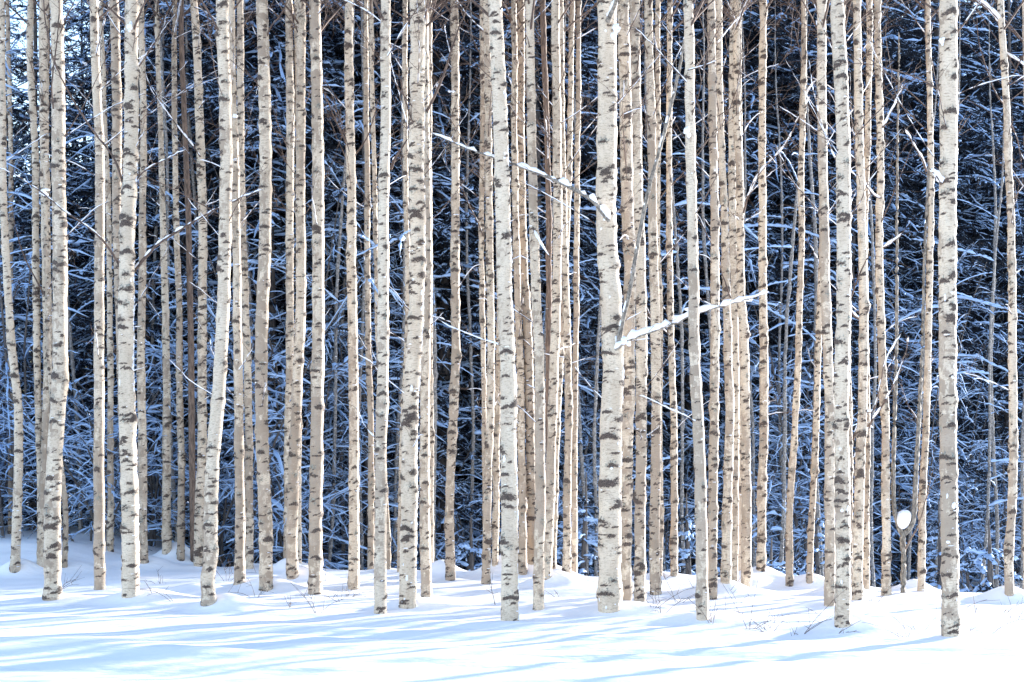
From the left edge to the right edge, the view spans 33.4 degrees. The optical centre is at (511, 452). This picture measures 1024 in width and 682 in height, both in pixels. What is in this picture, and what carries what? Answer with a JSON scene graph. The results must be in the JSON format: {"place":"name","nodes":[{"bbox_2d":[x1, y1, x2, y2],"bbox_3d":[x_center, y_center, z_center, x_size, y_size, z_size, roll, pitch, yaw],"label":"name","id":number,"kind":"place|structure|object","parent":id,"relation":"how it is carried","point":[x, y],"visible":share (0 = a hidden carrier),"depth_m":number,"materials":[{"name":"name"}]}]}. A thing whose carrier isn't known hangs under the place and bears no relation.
{"place":"outdoors","nodes":[
{"label":"outdoors","id":0,"kind":"place"},
{"bbox_2d":[0,414,1023,681],"bbox_3d":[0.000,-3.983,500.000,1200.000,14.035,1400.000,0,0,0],"label":"snow ground","id":1,"kind":"structure","parent":0,"point":[454,630],"depth_m":16.14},
{"bbox_2d":[0,0,49,572],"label":"birch tree","id":2,"kind":"object","parent":1,"relation":"on","point":[15,562],"visible":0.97,"depth_m":23.43,"materials":[{"name":"beige plant"}]},
{"bbox_2d":[5,0,51,533],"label":"birch tree","id":3,"kind":"object","parent":1,"relation":"on","point":[10,144],"visible":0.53,"depth_m":27.76,"materials":[{"name":"beige plant"}]},
{"bbox_2d":[0,0,78,530],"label":"spruce tree","id":4,"kind":"object","parent":1,"relation":"on","point":[20,113],"visible":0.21,"depth_m":28.84,"materials":[{"name":"green plant"}]},
{"bbox_2d":[27,0,85,567],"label":"birch tree","id":5,"kind":"object","parent":1,"relation":"on","point":[65,496],"visible":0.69,"depth_m":23.82,"materials":[{"name":"beige plant"}]},
{"bbox_2d":[5,0,124,518],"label":"birch tree","id":6,"kind":"object","parent":1,"relation":"on","point":[30,22],"visible":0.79,"depth_m":24.04,"materials":[{"name":"beige plant"}]},
{"bbox_2d":[6,0,124,566],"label":"birch tree","id":7,"kind":"object","parent":1,"relation":"on","point":[44,104],"visible":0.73,"depth_m":23.83,"materials":[{"name":"beige plant"}]},
{"bbox_2d":[0,0,134,530],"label":"spruce tree","id":8,"kind":"object","parent":1,"relation":"on","point":[26,241],"visible":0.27,"depth_m":29.25,"materials":[{"name":"green plant"}]},
{"bbox_2d":[0,40,160,537],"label":"snowy bush","id":9,"kind":"object","parent":1,"relation":"on","point":[7,377],"visible":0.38,"depth_m":26.86,"materials":[{"name":"snow"}]},
{"bbox_2d":[17,0,159,600],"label":"birch tree","id":10,"kind":"object","parent":1,"relation":"on","point":[52,588],"visible":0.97,"depth_m":19.43,"materials":[{"name":"white plant"}]},
{"bbox_2d":[67,0,123,551],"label":"birch tree","id":11,"kind":"object","parent":1,"relation":"on","point":[110,520],"visible":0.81,"depth_m":25.83,"materials":[{"name":"beige plant"}]},
{"bbox_2d":[37,0,193,589],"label":"birch tree","id":12,"kind":"object","parent":1,"relation":"on","point":[99,549],"visible":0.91,"depth_m":21.15,"materials":[{"name":"beige plant"}]},
{"bbox_2d":[0,357,254,542],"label":"snowy bush","id":13,"kind":"object","parent":1,"relation":"on","point":[31,425],"visible":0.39,"depth_m":26.10,"materials":[{"name":"snow"}]},
{"bbox_2d":[67,0,192,570],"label":"birch tree","id":14,"kind":"object","parent":1,"relation":"on","point":[116,110],"visible":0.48,"depth_m":22.58,"materials":[{"name":"beige plant"}]},
{"bbox_2d":[0,0,262,597],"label":"birch tree","id":15,"kind":"object","parent":1,"relation":"on","point":[129,486],"visible":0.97,"depth_m":19.04,"materials":[{"name":"white plant"}]},
{"bbox_2d":[20,0,257,552],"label":"spruce tree","id":16,"kind":"object","parent":1,"relation":"on","point":[150,217],"visible":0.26,"depth_m":28.90,"materials":[{"name":"green plant"}]},
{"bbox_2d":[89,0,217,563],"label":"birch tree","id":17,"kind":"object","parent":1,"relation":"on","point":[142,438],"visible":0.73,"depth_m":24.68,"materials":[{"name":"beige plant"}]},
{"bbox_2d":[22,253,284,545],"bbox_3d":[-6.920,-0.411,28.433,6.007,5.830,4.366,0,0,21],"label":"snowy bush","id":18,"kind":"object","parent":1,"relation":"on","point":[152,534],"visible":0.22,"depth_m":27.99,"materials":[{"name":"snow"}]},
{"bbox_2d":[136,0,175,554],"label":"birch tree","id":19,"kind":"object","parent":1,"relation":"on","point":[166,535],"visible":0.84,"depth_m":25.93,"materials":[{"name":"beige plant"}]},
{"bbox_2d":[82,0,252,566],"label":"birch tree","id":20,"kind":"object","parent":1,"relation":"on","point":[202,349],"visible":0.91,"depth_m":25.00,"materials":[{"name":"beige plant"}]},
{"bbox_2d":[178,0,195,561],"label":"alder tree","id":21,"kind":"object","parent":1,"relation":"on","point":[191,420],"visible":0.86,"depth_m":25.76,"materials":[{"name":"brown plant"}]},
{"bbox_2d":[65,0,309,552],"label":"spruce tree","id":22,"kind":"object","parent":1,"relation":"on","point":[213,224],"visible":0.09,"depth_m":30.16,"materials":[{"name":"green plant"}]},
{"bbox_2d":[123,0,255,560],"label":"birch tree","id":23,"kind":"object","parent":1,"relation":"on","point":[181,527],"visible":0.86,"depth_m":25.71,"materials":[{"name":"beige plant"}]},
{"bbox_2d":[110,0,272,606],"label":"birch tree","id":24,"kind":"object","parent":1,"relation":"on","point":[211,470],"visible":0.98,"depth_m":18.66,"materials":[{"name":"white plant"}]},
{"bbox_2d":[178,0,272,584],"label":"birch tree","id":25,"kind":"object","parent":1,"relation":"on","point":[239,549],"visible":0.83,"depth_m":21.40,"materials":[{"name":"beige plant"}]},
{"bbox_2d":[170,0,292,590],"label":"birch tree","id":26,"kind":"object","parent":1,"relation":"on","point":[265,512],"visible":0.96,"depth_m":20.53,"materials":[{"name":"beige plant"}]},
{"bbox_2d":[40,210,438,569],"bbox_3d":[-3.496,-0.172,27.088,7.526,7.305,5.470,0,0,28],"label":"snowy bush","id":27,"kind":"object","parent":1,"relation":"on","point":[227,486],"visible":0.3,"depth_m":27.12,"materials":[{"name":"snow"}]},
{"bbox_2d":[210,0,284,568],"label":"birch tree","id":28,"kind":"object","parent":1,"relation":"on","point":[248,468],"visible":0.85,"depth_m":25.00,"materials":[{"name":"beige plant"}]},
{"bbox_2d":[69,120,445,569],"bbox_3d":[-4.301,-1.301,27.910,5.451,8.275,5.552,0,0,35],"label":"snowy bush","id":29,"kind":"object","parent":1,"relation":"on","point":[307,432],"visible":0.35,"depth_m":27.86,"materials":[{"name":"snow"}]},
{"bbox_2d":[134,0,409,568],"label":"spruce tree","id":30,"kind":"object","parent":1,"relation":"on","point":[278,105],"visible":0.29,"depth_m":29.05,"materials":[{"name":"blue plant"}]},
{"bbox_2d":[230,0,349,594],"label":"birch tree","id":31,"kind":"object","parent":1,"relation":"on","point":[316,471],"visible":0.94,"depth_m":20.53,"materials":[{"name":"beige plant"}]},
{"bbox_2d":[238,0,345,579],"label":"birch tree","id":32,"kind":"object","parent":1,"relation":"on","point":[292,491],"visible":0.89,"depth_m":21.93,"materials":[{"name":"beige plant"}]},
{"bbox_2d":[258,0,339,557],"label":"birch tree","id":33,"kind":"object","parent":1,"relation":"on","point":[289,195],"visible":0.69,"depth_m":24.83,"materials":[{"name":"beige plant"}]},
{"bbox_2d":[195,0,419,562],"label":"spruce tree","id":34,"kind":"object","parent":1,"relation":"on","point":[309,167],"visible":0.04,"depth_m":31.40,"materials":[{"name":"green plant"}]},
{"bbox_2d":[254,0,406,589],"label":"birch tree","id":35,"kind":"object","parent":1,"relation":"on","point":[353,456],"visible":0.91,"depth_m":21.13,"materials":[{"name":"white plant"}]},
{"bbox_2d":[273,0,398,568],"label":"thin trunk tree","id":36,"kind":"object","parent":1,"relation":"on","point":[335,394],"visible":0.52,"depth_m":27.98,"materials":[{"name":"brown plant"}]},
{"bbox_2d":[288,0,434,568],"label":"birch tree","id":37,"kind":"object","parent":1,"relation":"on","point":[374,197],"visible":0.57,"depth_m":24.42,"materials":[{"name":"beige plant"}]},
{"bbox_2d":[324,0,401,569],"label":"birch tree","id":38,"kind":"object","parent":1,"relation":"on","point":[371,470],"visible":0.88,"depth_m":24.89,"materials":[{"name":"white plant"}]},
{"bbox_2d":[213,0,521,569],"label":"spruce tree","id":39,"kind":"object","parent":1,"relation":"on","point":[440,230],"visible":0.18,"depth_m":30.10,"materials":[{"name":"green plant"}]},
{"bbox_2d":[270,2,467,569],"bbox_3d":[-2.579,-2.382,29.241,3.700,11.291,4.368,0,0,-15],"label":"snowy bush","id":40,"kind":"object","parent":1,"relation":"on","point":[363,391],"visible":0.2,"depth_m":29.03,"materials":[{"name":"white plant"}]},
{"bbox_2d":[336,0,444,613],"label":"birch tree","id":41,"kind":"object","parent":1,"relation":"on","point":[381,493],"visible":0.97,"depth_m":17.79,"materials":[{"name":"white plant"}]},
{"bbox_2d":[361,0,463,571],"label":"birch tree","id":42,"kind":"object","parent":1,"relation":"on","point":[404,49],"visible":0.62,"depth_m":24.08,"materials":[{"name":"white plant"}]},
{"bbox_2d":[340,0,510,597],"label":"birch tree","id":43,"kind":"object","parent":1,"relation":"on","point":[424,525],"visible":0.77,"depth_m":19.70,"materials":[{"name":"beige plant"}]},
{"bbox_2d":[347,0,510,608],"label":"birch tree","id":44,"kind":"object","parent":1,"relation":"on","point":[416,209],"visible":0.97,"depth_m":18.43,"materials":[{"name":"white plant"}]},
{"bbox_2d":[284,0,573,569],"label":"spruce tree","id":45,"kind":"object","parent":1,"relation":"on","point":[463,401],"visible":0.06,"depth_m":31.99,"materials":[{"name":"green plant"}]},
{"bbox_2d":[305,0,567,568],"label":"spruce tree","id":46,"kind":"object","parent":1,"relation":"on","point":[439,105],"visible":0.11,"depth_m":30.94,"materials":[{"name":"green plant"}]},
{"bbox_2d":[390,0,507,562],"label":"birch tree","id":47,"kind":"object","parent":1,"relation":"on","point":[432,437],"visible":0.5,"depth_m":25.05,"materials":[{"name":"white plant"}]},
{"bbox_2d":[404,0,523,580],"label":"birch tree","id":48,"kind":"object","parent":1,"relation":"on","point":[452,436],"visible":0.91,"depth_m":22.39,"materials":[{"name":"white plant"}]},
{"bbox_2d":[393,2,541,559],"bbox_3d":[-0.689,-2.856,29.894,2.785,12.300,2.110,0,0,-35],"label":"thin trunk tree","id":49,"kind":"object","parent":1,"relation":"on","point":[474,432],"visible":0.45,"depth_m":29.98,"materials":[{"name":"brown plant"}]},
{"bbox_2d":[398,0,548,564],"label":"birch tree","id":50,"kind":"object","parent":1,"relation":"on","point":[530,422],"visible":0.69,"depth_m":23.57,"materials":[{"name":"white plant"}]},
{"bbox_2d":[403,0,545,620],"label":"birch tree","id":51,"kind":"object","parent":1,"relation":"on","point":[509,549],"visible":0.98,"depth_m":17.19,"materials":[{"name":"white plant"}]},
{"bbox_2d":[429,1,537,566],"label":"birch tree","id":52,"kind":"object","parent":1,"relation":"on","point":[496,471],"visible":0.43,"depth_m":23.51,"materials":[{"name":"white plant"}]},
{"bbox_2d":[459,0,508,523],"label":"birch tree","id":53,"kind":"object","parent":1,"relation":"on","point":[482,320],"visible":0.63,"depth_m":23.25,"materials":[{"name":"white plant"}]},
{"bbox_2d":[429,0,550,584],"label":"birch tree","id":54,"kind":"object","parent":1,"relation":"on","point":[487,492],"visible":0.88,"depth_m":21.84,"materials":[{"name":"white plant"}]},
{"bbox_2d":[456,0,576,609],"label":"birch tree","id":55,"kind":"object","parent":1,"relation":"on","point":[538,577],"visible":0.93,"depth_m":18.29,"materials":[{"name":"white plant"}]},
{"bbox_2d":[464,0,573,574],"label":"birch tree","id":56,"kind":"object","parent":1,"relation":"on","point":[522,526],"visible":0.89,"depth_m":23.40,"materials":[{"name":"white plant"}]},
{"bbox_2d":[393,0,685,575],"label":"spruce tree","id":57,"kind":"object","parent":1,"relation":"on","point":[587,232],"visible":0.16,"depth_m":31.29,"materials":[{"name":"green plant"}]},
{"bbox_2d":[492,0,595,449],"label":"birch tree","id":58,"kind":"object","parent":1,"relation":"on","point":[548,213],"visible":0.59,"depth_m":23.40,"materials":[{"name":"white plant"}]},
{"bbox_2d":[471,0,619,572],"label":"birch tree","id":59,"kind":"object","parent":1,"relation":"on","point":[574,457],"visible":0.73,"depth_m":24.99,"materials":[{"name":"beige plant"}]},
{"bbox_2d":[509,0,641,568],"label":"birch tree","id":60,"kind":"object","parent":1,"relation":"on","point":[570,30],"visible":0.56,"depth_m":23.46,"materials":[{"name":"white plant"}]},
{"bbox_2d":[507,0,644,573],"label":"birch tree","id":61,"kind":"object","parent":1,"relation":"on","point":[567,558],"visible":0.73,"depth_m":22.49,"materials":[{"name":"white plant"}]},
{"bbox_2d":[443,174,719,566],"bbox_3d":[1.217,-1.057,31.979,5.810,8.694,3.977,0,0,-40],"label":"snowy bush","id":62,"kind":"object","parent":1,"relation":"on","point":[586,442],"visible":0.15,"depth_m":31.46,"materials":[{"name":"snow"}]},
{"bbox_2d":[505,0,658,579],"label":"birch tree","id":63,"kind":"object","parent":1,"relation":"on","point":[556,289],"visible":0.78,"depth_m":21.25,"materials":[{"name":"beige plant"}]},
{"bbox_2d":[513,0,677,600],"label":"birch tree","id":64,"kind":"object","parent":1,"relation":"on","point":[628,237],"visible":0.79,"depth_m":18.49,"materials":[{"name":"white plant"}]},
{"bbox_2d":[504,0,687,601],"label":"birch tree","id":65,"kind":"object","parent":1,"relation":"on","point":[640,500],"visible":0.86,"depth_m":19.27,"materials":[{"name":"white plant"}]},
{"bbox_2d":[419,0,780,612],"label":"birch tree","id":66,"kind":"object","parent":1,"relation":"on","point":[609,590],"visible":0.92,"depth_m":17.78,"materials":[{"name":"white plant"}]},
{"bbox_2d":[584,0,680,594],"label":"birch tree","id":67,"kind":"object","parent":1,"relation":"on","point":[655,503],"visible":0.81,"depth_m":19.99,"materials":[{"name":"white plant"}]},
{"bbox_2d":[539,0,789,571],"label":"spruce tree","id":68,"kind":"object","parent":1,"relation":"on","point":[681,161],"visible":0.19,"depth_m":33.61,"materials":[{"name":"green plant"}]},
{"bbox_2d":[642,0,703,575],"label":"birch tree","id":69,"kind":"object","parent":1,"relation":"on","point":[657,81],"visible":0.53,"depth_m":23.05,"materials":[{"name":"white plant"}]},
{"bbox_2d":[585,0,807,566],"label":"spruce tree","id":70,"kind":"object","parent":1,"relation":"on","point":[678,172],"visible":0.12,"depth_m":34.07,"materials":[{"name":"green plant"}]},
{"bbox_2d":[603,0,793,620],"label":"birch tree","id":71,"kind":"object","parent":1,"relation":"on","point":[701,523],"visible":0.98,"depth_m":16.88,"materials":[{"name":"beige plant"}]},
{"bbox_2d":[619,150,793,573],"bbox_3d":[3.322,-2.853,29.941,3.287,12.300,1.800,0,0,0],"label":"thin trunk tree","id":72,"kind":"object","parent":1,"relation":"on","point":[681,309],"visible":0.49,"depth_m":29.98,"materials":[{"name":"beige plant"}]},
{"bbox_2d":[646,0,771,576],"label":"birch tree","id":73,"kind":"object","parent":1,"relation":"on","point":[673,538],"visible":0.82,"depth_m":23.08,"materials":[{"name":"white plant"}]},
{"bbox_2d":[669,0,757,583],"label":"birch tree","id":74,"kind":"object","parent":1,"relation":"on","point":[726,565],"visible":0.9,"depth_m":20.17,"materials":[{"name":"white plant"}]},
{"bbox_2d":[666,0,763,580],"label":"birch tree","id":75,"kind":"object","parent":1,"relation":"on","point":[731,176],"visible":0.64,"depth_m":21.43,"materials":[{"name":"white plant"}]},
{"bbox_2d":[642,0,808,599],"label":"birch tree","id":76,"kind":"object","parent":1,"relation":"on","point":[714,433],"visible":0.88,"depth_m":19.40,"materials":[{"name":"beige plant"}]},
{"bbox_2d":[646,346,824,575],"bbox_3d":[4.117,0.813,32.975,4.491,6.042,4.705,0,0,-38],"label":"snowy bush","id":77,"kind":"object","parent":1,"relation":"on","point":[770,483],"visible":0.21,"depth_m":32.76,"materials":[{"name":"snow"}]},
{"bbox_2d":[632,0,877,576],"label":"spruce tree","id":78,"kind":"object","parent":1,"relation":"on","point":[780,9],"visible":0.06,"depth_m":35.55,"materials":[{"name":"green plant"}]},
{"bbox_2d":[715,0,796,588],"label":"birch tree","id":79,"kind":"object","parent":1,"relation":"on","point":[746,511],"visible":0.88,"depth_m":20.63,"materials":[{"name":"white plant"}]},
{"bbox_2d":[688,10,852,566],"bbox_3d":[4.830,-2.869,31.698,2.780,12.300,2.008,0,0,-12],"label":"thin trunk tree","id":80,"kind":"object","parent":1,"relation":"on","point":[753,560],"visible":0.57,"depth_m":31.97,"materials":[{"name":"brown plant"}]},
{"bbox_2d":[722,0,822,571],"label":"birch tree","id":81,"kind":"object","parent":1,"relation":"on","point":[761,500],"visible":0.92,"depth_m":21.99,"materials":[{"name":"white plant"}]},
{"bbox_2d":[662,0,886,572],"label":"spruce tree","id":82,"kind":"object","parent":1,"relation":"on","point":[787,79],"visible":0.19,"depth_m":34.86,"materials":[{"name":"green plant"}]},
{"bbox_2d":[662,213,908,579],"bbox_3d":[5.038,-0.752,33.206,5.375,8.160,5.474,0,0,7],"label":"snowy bush","id":83,"kind":"object","parent":1,"relation":"on","point":[798,504],"visible":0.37,"depth_m":33.29,"materials":[{"name":"snow"}]},
{"bbox_2d":[721,45,856,570],"bbox_3d":[4.957,-2.845,30.471,2.599,12.300,1.439,0,0,0],"label":"thin trunk tree","id":84,"kind":"object","parent":1,"relation":"on","point":[781,527],"visible":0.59,"depth_m":30.96,"materials":[{"name":"brown plant"}]},
{"bbox_2d":[762,0,816,586],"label":"birch tree","id":85,"kind":"object","parent":1,"relation":"on","point":[789,576],"visible":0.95,"depth_m":21.49,"materials":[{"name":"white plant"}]},
{"bbox_2d":[679,0,907,585],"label":"spruce tree","id":86,"kind":"object","parent":1,"relation":"on","point":[790,108],"visible":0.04,"depth_m":36.88,"materials":[{"name":"green plant"}]},
{"bbox_2d":[789,0,861,606],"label":"birch tree","id":87,"kind":"object","parent":1,"relation":"on","point":[829,446],"visible":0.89,"depth_m":18.51,"materials":[{"name":"beige plant"}]},
{"bbox_2d":[747,0,919,583],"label":"birch tree","id":88,"kind":"object","parent":1,"relation":"on","point":[814,468],"visible":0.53,"depth_m":21.48,"materials":[{"name":"beige plant"}]},
{"bbox_2d":[751,0,925,599],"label":"birch tree","id":89,"kind":"object","parent":1,"relation":"on","point":[859,458],"visible":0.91,"depth_m":19.30,"materials":[{"name":"beige plant"}]},
{"bbox_2d":[781,0,935,589],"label":"birch tree","id":90,"kind":"object","parent":1,"relation":"on","point":[866,530],"visible":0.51,"depth_m":21.24,"materials":[{"name":"beige plant"}]},
{"bbox_2d":[745,0,977,587],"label":"spruce tree","id":91,"kind":"object","parent":1,"relation":"on","point":[888,193],"visible":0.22,"depth_m":35.78,"materials":[{"name":"blue plant"}]},
{"bbox_2d":[792,0,957,627],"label":"birch tree","id":92,"kind":"object","parent":1,"relation":"on","point":[842,497],"visible":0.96,"depth_m":15.84,"materials":[{"name":"beige plant"}]},
{"bbox_2d":[828,0,921,595],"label":"birch tree","id":93,"kind":"object","parent":1,"relation":"on","point":[886,560],"visible":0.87,"depth_m":20.48,"materials":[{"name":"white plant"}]},
{"bbox_2d":[791,0,987,583],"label":"spruce tree","id":94,"kind":"object","parent":1,"relation":"on","point":[906,94],"visible":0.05,"depth_m":38.57,"materials":[{"name":"green plant"}]},
{"bbox_2d":[886,32,935,592],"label":"forked shrub","id":95,"kind":"object","parent":1,"relation":"on","point":[903,519],"visible":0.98,"depth_m":20.53,"materials":[{"name":"brown plant"}]},
{"bbox_2d":[800,0,1022,636],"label":"birch tree","id":96,"kind":"object","parent":1,"relation":"on","point":[945,174],"visible":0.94,"depth_m":15.63,"materials":[{"name":"white plant"}]},
{"bbox_2d":[848,0,990,591],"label":"birch tree","id":97,"kind":"object","parent":1,"relation":"on","point":[921,553],"visible":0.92,"depth_m":20.68,"materials":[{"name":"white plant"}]},
{"bbox_2d":[824,1,1023,588],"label":"spruce tree","id":98,"kind":"object","parent":1,"relation":"on","point":[975,163],"visible":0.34,"depth_m":37.47,"materials":[{"name":"blue plant"}]},
{"bbox_2d":[852,242,1019,579],"bbox_3d":[8.977,-0.498,35.305,3.437,7.513,5.021,0,0,-27],"label":"snowy bush","id":99,"kind":"object","parent":1,"relation":"on","point":[929,471],"visible":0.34,"depth_m":35.47,"materials":[{"name":"snow"}]},
{"bbox_2d":[848,0,1023,577],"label":"spruce tree","id":100,"kind":"object","parent":1,"relation":"on","point":[966,52],"visible":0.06,"depth_m":41.88,"materials":[{"name":"green plant"}]},
{"bbox_2d":[874,332,1021,588],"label":"snowy bush","id":101,"kind":"object","parent":1,"relation":"on","point":[961,528],"visible":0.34,"depth_m":36.48,"materials":[{"name":"snow"}]},
{"bbox_2d":[905,5,1023,591],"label":"thin trunk tree","id":102,"kind":"object","parent":1,"relation":"on","point":[989,460],"visible":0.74,"depth_m":33.97,"materials":[{"name":"brown plant"}]},
{"bbox_2d":[906,0,1023,583],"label":"spruce tree","id":103,"kind":"object","parent":1,"relation":"on","point":[1019,221],"visible":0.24,"depth_m":39.89,"materials":[{"name":"green plant"}]},
{"bbox_2d":[956,0,1023,595],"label":"birch tree","id":104,"kind":"object","parent":1,"relation":"on","point":[998,14],"visible":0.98,"depth_m":19.37,"materials":[{"name":"beige plant"}]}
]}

